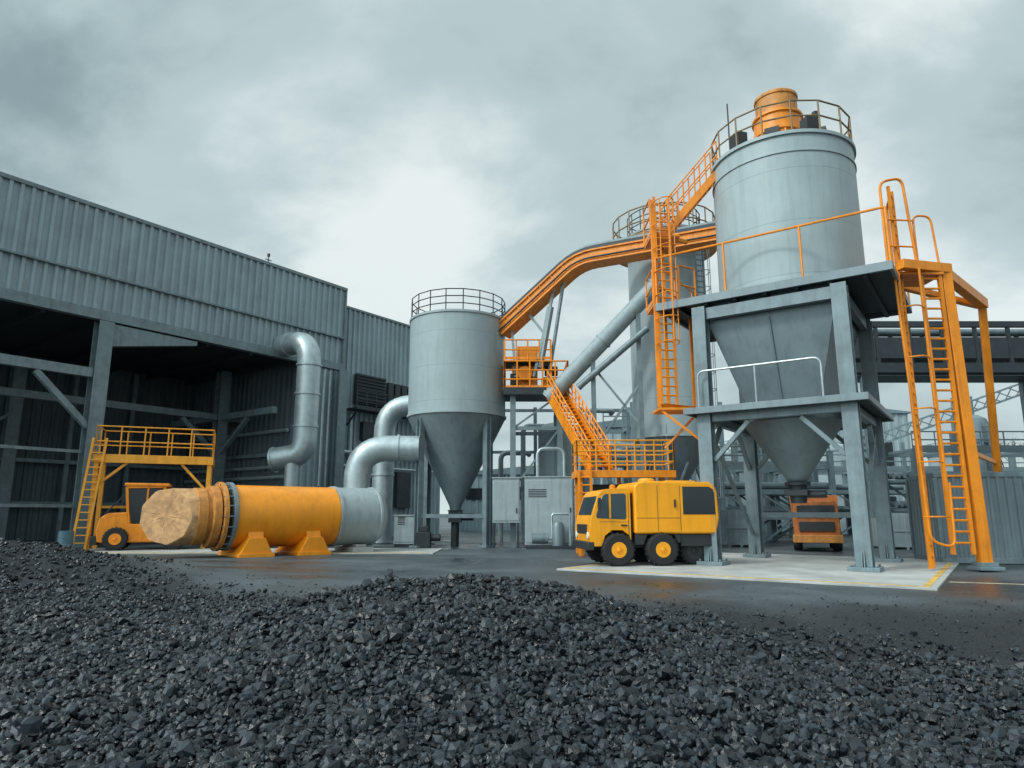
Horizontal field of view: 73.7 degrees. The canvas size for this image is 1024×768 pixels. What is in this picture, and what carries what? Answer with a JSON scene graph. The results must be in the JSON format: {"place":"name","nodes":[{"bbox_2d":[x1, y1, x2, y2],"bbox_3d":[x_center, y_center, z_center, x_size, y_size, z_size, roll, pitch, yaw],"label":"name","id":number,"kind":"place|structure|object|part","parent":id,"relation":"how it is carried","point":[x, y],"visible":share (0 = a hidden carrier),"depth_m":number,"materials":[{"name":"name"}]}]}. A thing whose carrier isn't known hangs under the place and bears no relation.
{"place":"outdoors","nodes":[
{"label":"outdoors","id":0,"kind":"place"},
{"bbox_2d":[81,548,442,553],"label":"concrete apron pavement","id":1,"kind":"structure","parent":0,"point":[209,551],"depth_m":30.69,"materials":[{"name":"grey concrete"}]},
{"bbox_2d":[57,531,73,548],"bbox_3d":[-19.900,7.008,30.424,0.630,0.920,0.630,0,-11,0],"label":"barrel","id":2,"kind":"object","parent":1,"relation":"on","point":[65,538],"visible":0.73,"depth_m":30.23,"materials":[{"name":"blue metal"}]},
{"bbox_2d":[89,483,182,550],"bbox_3d":[-17.572,6.402,32.986,4.447,3.125,2.200,4,-12,-22],"label":"loader","id":3,"kind":"object","parent":1,"relation":"on","point":[118,531],"visible":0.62,"depth_m":31.91,"materials":[{"name":"orange paint"}]},
{"bbox_2d":[129,488,163,522],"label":"cab window","id":4,"kind":"structure","parent":3,"relation":"in","point":[137,496],"depth_m":32.26,"materials":[{"name":"black glass"}]},
{"bbox_2d":[393,515,413,546],"bbox_3d":[-5.550,7.774,36.168,1.400,1.660,0.930,0,-11,0],"label":"electrical cabinet","id":5,"kind":"object","parent":1,"relation":"on","point":[403,530],"visible":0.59,"depth_m":35.77,"materials":[{"name":"metal"}]},
{"bbox_3d":[-5.550,7.669,35.780,1.200,1.180,0.028,0,-11,0],"label":"door","id":6,"kind":"part","parent":5,"relation":"part of","materials":[{"name":"paint"}]},
{"bbox_2d":[0,518,1023,767],"bbox_3d":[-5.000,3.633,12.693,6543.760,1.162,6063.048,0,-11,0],"label":"ground","id":7,"kind":"structure","parent":0,"point":[988,592],"depth_m":15.01,"materials":[{"name":"grey asphalt"}]},
{"bbox_2d":[73,425,215,549],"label":"work platform","id":8,"kind":"structure","parent":7,"relation":"on","point":[100,478],"depth_m":33.06,"materials":[{"name":"orange metal"}]},
{"bbox_2d":[0,171,439,547],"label":"warehouse","id":9,"kind":"structure","parent":7,"relation":"on","point":[110,316],"depth_m":45.65,"materials":[{"name":"metal"}]},
{"bbox_2d":[267,332,321,486],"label":"duct","id":10,"kind":"object","parent":9,"relation":"attached to","point":[289,460],"visible":0.97,"depth_m":43.34,"materials":[{"name":"metal"}]},
{"bbox_2d":[140,482,387,557],"bbox_3d":[-10.072,5.749,29.117,10.000,2.980,2.900,8,-14,-37],"label":"horizontal tank","id":11,"kind":"object","parent":7,"relation":"on","point":[230,519],"visible":1,"depth_m":27.86,"materials":[{"name":"orange metal"}]},
{"bbox_2d":[341,434,419,546],"bbox_3d":[-6.873,5.524,35.675,3.953,5.793,1.493,1,-11,-4],"label":"duct","id":12,"kind":"object","parent":7,"relation":"on","point":[365,457],"visible":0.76,"depth_m":35.46,"materials":[{"name":"metal"}]},
{"bbox_2d":[371,395,407,542],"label":"duct","id":13,"kind":"object","parent":7,"relation":"on","point":[392,413],"visible":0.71,"depth_m":40.52,"materials":[{"name":"metal"}]},
{"bbox_2d":[414,526,440,547],"bbox_3d":[-4.350,7.901,35.344,1.300,1.100,0.600,0,-11,0],"label":"pump","id":14,"kind":"object","parent":7,"relation":"on","point":[424,537],"visible":0.97,"depth_m":35.06,"materials":[{"name":"metal"}]},
{"bbox_2d":[407,288,505,547],"bbox_3d":[-3.100,2.038,38.302,5.560,13.730,5.560,0,-11,0],"label":"silo","id":15,"kind":"object","parent":7,"relation":"on","point":[456,417],"visible":0.94,"depth_m":36.51,"materials":[{"name":"paint"}]},
{"bbox_2d":[459,465,533,530],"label":"industrial shed","id":16,"kind":"structure","parent":7,"relation":"on","point":[472,502],"depth_m":73.94,"materials":[{"name":"metal"}]},
{"bbox_2d":[466,488,481,499],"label":"window","id":17,"kind":"structure","parent":16,"relation":"in","point":[474,493],"depth_m":74.01,"materials":[{"name":"black glass"}]},
{"bbox_2d":[492,477,520,547],"bbox_3d":[-0.300,6.671,35.463,1.500,3.560,1.330,0,-11,0],"label":"electrical cabinet","id":18,"kind":"object","parent":7,"relation":"on","point":[506,501],"visible":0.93,"depth_m":34.96,"materials":[{"name":"metal"}]},
{"bbox_3d":[-0.300,5.988,34.982,1.300,1.980,0.028,0,-11,0],"label":"door","id":19,"kind":"part","parent":18,"relation":"part of","materials":[{"name":"paint"}]},
{"bbox_2d":[0,538,1023,767],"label":"gravel","id":20,"kind":"structure","parent":7,"relation":"on","point":[111,683],"depth_m":5.61,"materials":[{"name":"black gravel"}]},
{"bbox_2d":[504,339,568,547],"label":"drive platform","id":21,"kind":"structure","parent":7,"relation":"on","point":[523,386],"depth_m":36.67,"materials":[{"name":"paint"}]},
{"bbox_2d":[498,221,716,377],"bbox_3d":[5.339,-4.269,35.871,13.756,7.237,1.214,-5,-12,24],"label":"conveyor","id":22,"kind":"object","parent":21,"relation":"on","point":[543,292],"visible":0.79,"depth_m":36.90,"materials":[{"name":"orange metal"}]},
{"bbox_2d":[524,476,573,544],"bbox_3d":[1.959,6.705,35.773,2.600,3.610,1.930,-1,-11,4],"label":"electrical cabinet","id":23,"kind":"object","parent":7,"relation":"on","point":[546,497],"visible":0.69,"depth_m":34.95,"materials":[{"name":"metal"}]},
{"bbox_3d":[1.896,6.506,34.896,2.400,3.130,0.028,-1,-11,4],"label":"door","id":24,"kind":"part","parent":23,"relation":"part of","materials":[{"name":"paint"}]},
{"bbox_2d":[536,447,565,475],"bbox_3d":[2.048,4.219,36.051,1.594,1.797,0.200,0,-11,0],"label":"conduit pipe","id":25,"kind":"object","parent":23,"relation":"attached to","point":[539,450],"visible":0.91,"depth_m":36.05,"materials":[{"name":"metal"}]},
{"bbox_2d":[526,513,575,548],"bbox_3d":[1.950,7.332,34.130,2.500,1.759,0.800,0,-11,0],"label":"equipment skid","id":26,"kind":"object","parent":7,"relation":"on","point":[557,533],"visible":0.98,"depth_m":33.85,"materials":[{"name":"metal"}]},
{"bbox_2d":[538,415,574,539],"bbox_3d":[2.600,5.568,40.170,2.200,7.500,2.200,0,-11,0],"label":"storage tank","id":27,"kind":"object","parent":7,"relation":"on","point":[546,463],"visible":0.12,"depth_m":39.63,"materials":[{"name":"metal"}]},
{"bbox_2d":[493,407,633,541],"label":"process piping","id":28,"kind":"object","parent":7,"relation":"on","point":[523,453],"visible":0.34,"depth_m":43.15,"materials":[{"name":"paint"}]},
{"bbox_2d":[591,312,644,483],"bbox_3d":[5.350,2.190,34.505,2.645,12.000,0.268,-3,-11,14],"label":"support frame","id":29,"kind":"object","parent":7,"relation":"on","point":[639,388],"visible":0.59,"depth_m":34.57,"materials":[{"name":"paint"}]},
{"bbox_2d":[543,279,661,399],"bbox_3d":[4.750,-2.240,35.559,6.463,6.491,0.938,-3,-11,14],"label":"chute pipe","id":30,"kind":"object","parent":29,"relation":"attached to","point":[606,337],"visible":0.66,"depth_m":35.22,"materials":[{"name":"grey metal"}]},
{"bbox_2d":[576,325,649,389],"bbox_3d":[5.150,-1.334,34.978,3.852,3.166,0.380,-3,-11,16],"label":"chute pipe","id":31,"kind":"object","parent":29,"relation":"attached to","point":[613,357],"visible":1,"depth_m":34.84,"materials":[{"name":"metal"}]},
{"bbox_2d":[571,440,675,555],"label":"work platform","id":32,"kind":"structure","parent":7,"relation":"on","point":[577,475],"depth_m":28.96,"materials":[{"name":"orange paint"}]},
{"bbox_2d":[546,371,612,469],"bbox_3d":[3.175,1.701,33.428,1.110,5.690,5.094,4,-12,-20],"label":"stair","id":33,"kind":"object","parent":32,"relation":"on","point":[575,413],"visible":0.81,"depth_m":33.23,"materials":[{"name":"orange metal"}]},
{"bbox_2d":[573,419,699,502],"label":"storage tank","id":34,"kind":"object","parent":7,"relation":"on","point":[614,437],"depth_m":62.08,"materials":[{"name":"metal"}]},
{"bbox_2d":[598,402,727,506],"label":"pipe rack","id":35,"kind":"object","parent":7,"relation":"on","point":[605,424],"visible":0.08,"depth_m":52.28,"materials":[{"name":"metal"}]},
{"bbox_2d":[612,201,722,497],"bbox_3d":[8.633,-0.471,37.165,5.800,18.230,5.991,4,-12,-20],"label":"silo","id":36,"kind":"object","parent":7,"relation":"on","point":[665,427],"visible":0.29,"depth_m":35.69,"materials":[{"name":"paint"}]},
{"bbox_2d":[720,510,748,546],"bbox_3d":[11.950,7.686,36.399,1.560,1.920,1.470,0,-11,0],"label":"storage crate","id":37,"kind":"object","parent":7,"relation":"on","point":[734,530],"visible":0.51,"depth_m":35.75,"materials":[{"name":"paint"}]},
{"bbox_2d":[734,433,770,538],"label":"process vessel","id":38,"kind":"object","parent":7,"relation":"on","point":[765,502],"visible":0.11,"depth_m":48.65,"materials":[{"name":"metal"}]},
{"bbox_2d":[724,440,789,532],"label":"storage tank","id":39,"kind":"object","parent":7,"relation":"on","point":[781,478],"visible":0.05,"depth_m":65.21,"materials":[{"name":"grey metal"}]},
{"bbox_2d":[694,442,836,542],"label":"pipe rack","id":40,"kind":"object","parent":7,"relation":"on","point":[771,490],"visible":0.17,"depth_m":41.77,"materials":[{"name":"metal"}]},
{"bbox_2d":[789,495,843,550],"bbox_3d":[14.957,6.826,33.722,2.196,2.600,5.300,-4,-12,22],"label":"rusty truck","id":41,"kind":"object","parent":7,"relation":"on","point":[816,530],"visible":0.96,"depth_m":31.54,"materials":[{"name":"orange metal"}]},
{"bbox_2d":[725,442,940,534],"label":"pipe rack","id":42,"kind":"object","parent":7,"relation":"on","point":[841,489],"visible":0.09,"depth_m":55.76,"materials":[{"name":"metal"}]},
{"bbox_2d":[818,436,851,533],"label":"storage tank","id":43,"kind":"object","parent":7,"relation":"on","point":[838,480],"visible":0.03,"depth_m":62.91,"materials":[{"name":"grey metal"}]},
{"bbox_2d":[834,409,910,501],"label":"storage tank","id":44,"kind":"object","parent":7,"relation":"on","point":[900,417],"depth_m":73.80,"materials":[{"name":"metal"}]},
{"bbox_2d":[884,442,894,464],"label":"window","id":45,"kind":"structure","parent":44,"relation":"in","point":[888,446],"depth_m":73.45,"materials":[{"name":"black glass"}]},
{"bbox_2d":[871,514,911,549],"bbox_3d":[19.200,7.322,33.974,2.060,1.720,1.570,0,-11,0],"label":"storage crate","id":46,"kind":"object","parent":7,"relation":"on","point":[901,531],"visible":0.3,"depth_m":33.29,"materials":[{"name":"paint"}]},
{"bbox_2d":[927,443,952,470],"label":"storage tank","id":47,"kind":"object","parent":7,"relation":"on","point":[948,460],"visible":0.06,"depth_m":69.02,"materials":[{"name":"grey metal"}]},
{"bbox_2d":[883,384,1019,442],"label":"lattice conveyor","id":48,"kind":"object","parent":7,"relation":"on","point":[952,415],"visible":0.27,"depth_m":66.41,"materials":[{"name":"metal"}]},
{"bbox_2d":[885,420,1023,511],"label":"pipe rack","id":49,"kind":"object","parent":7,"relation":"on","point":[985,450],"visible":0.32,"depth_m":46.18,"materials":[{"name":"metal"}]},
{"bbox_2d":[905,472,1023,563],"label":"shipping container","id":50,"kind":"object","parent":7,"relation":"on","point":[1004,497],"visible":0.76,"depth_m":23.65,"materials":[{"name":"metal"}]},
{"bbox_2d":[970,401,992,470],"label":"process vessel","id":51,"kind":"object","parent":7,"relation":"on","point":[981,423],"visible":0.16,"depth_m":52.09,"materials":[{"name":"metal"}]},
{"bbox_2d":[957,582,1023,584],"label":"road marking","id":52,"kind":"object","parent":7,"relation":"on","point":[987,583],"visible":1,"depth_m":16.69,"materials":[{"name":"white paint"}]},
{"bbox_2d":[1002,457,1023,470],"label":"pipe rack","id":53,"kind":"object","parent":7,"relation":"on","point":[1012,462],"visible":0.02,"depth_m":61.66,"materials":[{"name":"metal"}]},
{"bbox_2d":[0,0,1023,513],"label":"sky","id":54,"kind":"structure","parent":0,"point":[389,153],"materials":[{"name":"grey"}]},
{"bbox_2d":[557,553,959,590],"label":"concrete pavement","id":55,"kind":"structure","parent":0,"point":[913,572],"depth_m":20.06,"materials":[{"name":"grey concrete"}]},
{"bbox_2d":[573,478,718,566],"bbox_3d":[4.479,4.624,23.080,4.468,2.865,2.593,2,-11,-8],"label":"truck","id":56,"kind":"object","parent":55,"relation":"on","point":[661,523],"visible":0.98,"depth_m":22.20,"materials":[{"name":"yellow paint"}]},
{"bbox_3d":[3.194,3.954,22.068,1.000,0.829,0.065,2,-11,-8],"label":"side window","id":57,"kind":"part","parent":56,"relation":"part of","materials":[{"name":"grey glass"}]},
{"bbox_3d":[6.136,3.830,22.457,1.112,0.900,0.068,2,-11,-8],"label":"body window","id":58,"kind":"part","parent":56,"relation":"part of","materials":[{"name":"black glass"}]},
{"bbox_2d":[565,560,952,586],"bbox_3d":[8.292,5.851,22.029,9.600,0.004,9.750,-8,-13,34],"label":"pavement marking","id":59,"kind":"object","parent":55,"relation":"on","point":[933,579],"visible":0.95,"depth_m":18.03,"materials":[{"name":"yellow paint"}]},
{"bbox_2d":[654,88,911,572],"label":"hopper tower","id":60,"kind":"structure","parent":55,"relation":"on","point":[794,305],"depth_m":23.28,"materials":[{"name":"metal"}]},
{"bbox_2d":[642,196,695,413],"bbox_3d":[6.050,-2.993,25.359,1.770,8.134,2.248,0,-11,0],"label":"ladder frame","id":61,"kind":"object","parent":60,"relation":"attached to","point":[654,241],"visible":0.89,"depth_m":25.15,"materials":[{"name":"orange paint"}]},
{"bbox_2d":[661,410,697,439],"bbox_3d":[6.100,1.587,23.930,1.701,1.461,0.080,-3,-11,14],"label":"strut","id":62,"kind":"object","parent":61,"relation":"attached to","point":[679,424],"visible":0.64,"depth_m":23.98,"materials":[{"name":"orange paint"}]},
{"bbox_2d":[665,417,693,448],"bbox_3d":[6.250,1.743,25.274,1.265,1.257,0.080,-5,-12,24],"label":"strut","id":63,"kind":"object","parent":61,"relation":"attached to","point":[679,432],"visible":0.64,"depth_m":25.26,"materials":[{"name":"orange paint"}]},
{"bbox_2d":[656,141,717,234],"bbox_3d":[6.775,-7.341,26.559,2.544,3.912,0.883,-2,-11,10],"label":"stair","id":64,"kind":"object","parent":61,"relation":"on","point":[695,199],"visible":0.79,"depth_m":26.14,"materials":[{"name":"orange metal"}]},
{"bbox_2d":[878,178,1005,570],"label":"access tower","id":65,"kind":"structure","parent":55,"relation":"on","point":[917,276],"depth_m":21.31,"materials":[{"name":"orange metal"}]},
{"bbox_2d":[786,471,818,537],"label":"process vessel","id":66,"kind":"object","parent":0,"point":[813,477],"visible":0.01,"depth_m":49.69,"materials":[{"name":"metal"}]},
{"bbox_2d":[843,429,871,511],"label":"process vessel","id":67,"kind":"object","parent":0,"point":[865,456],"visible":0.03,"depth_m":48.48,"materials":[{"name":"metal"}]},
{"bbox_2d":[854,321,1023,511],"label":"pipe bridge","id":68,"kind":"structure","parent":0,"point":[1007,348],"depth_m":41.18,"materials":[{"name":"metal"}]},
{"bbox_2d":[1000,432,1023,466],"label":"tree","id":69,"kind":"object","parent":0,"point":[1011,444],"visible":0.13,"depth_m":68.95,"materials":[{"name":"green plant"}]}
]}

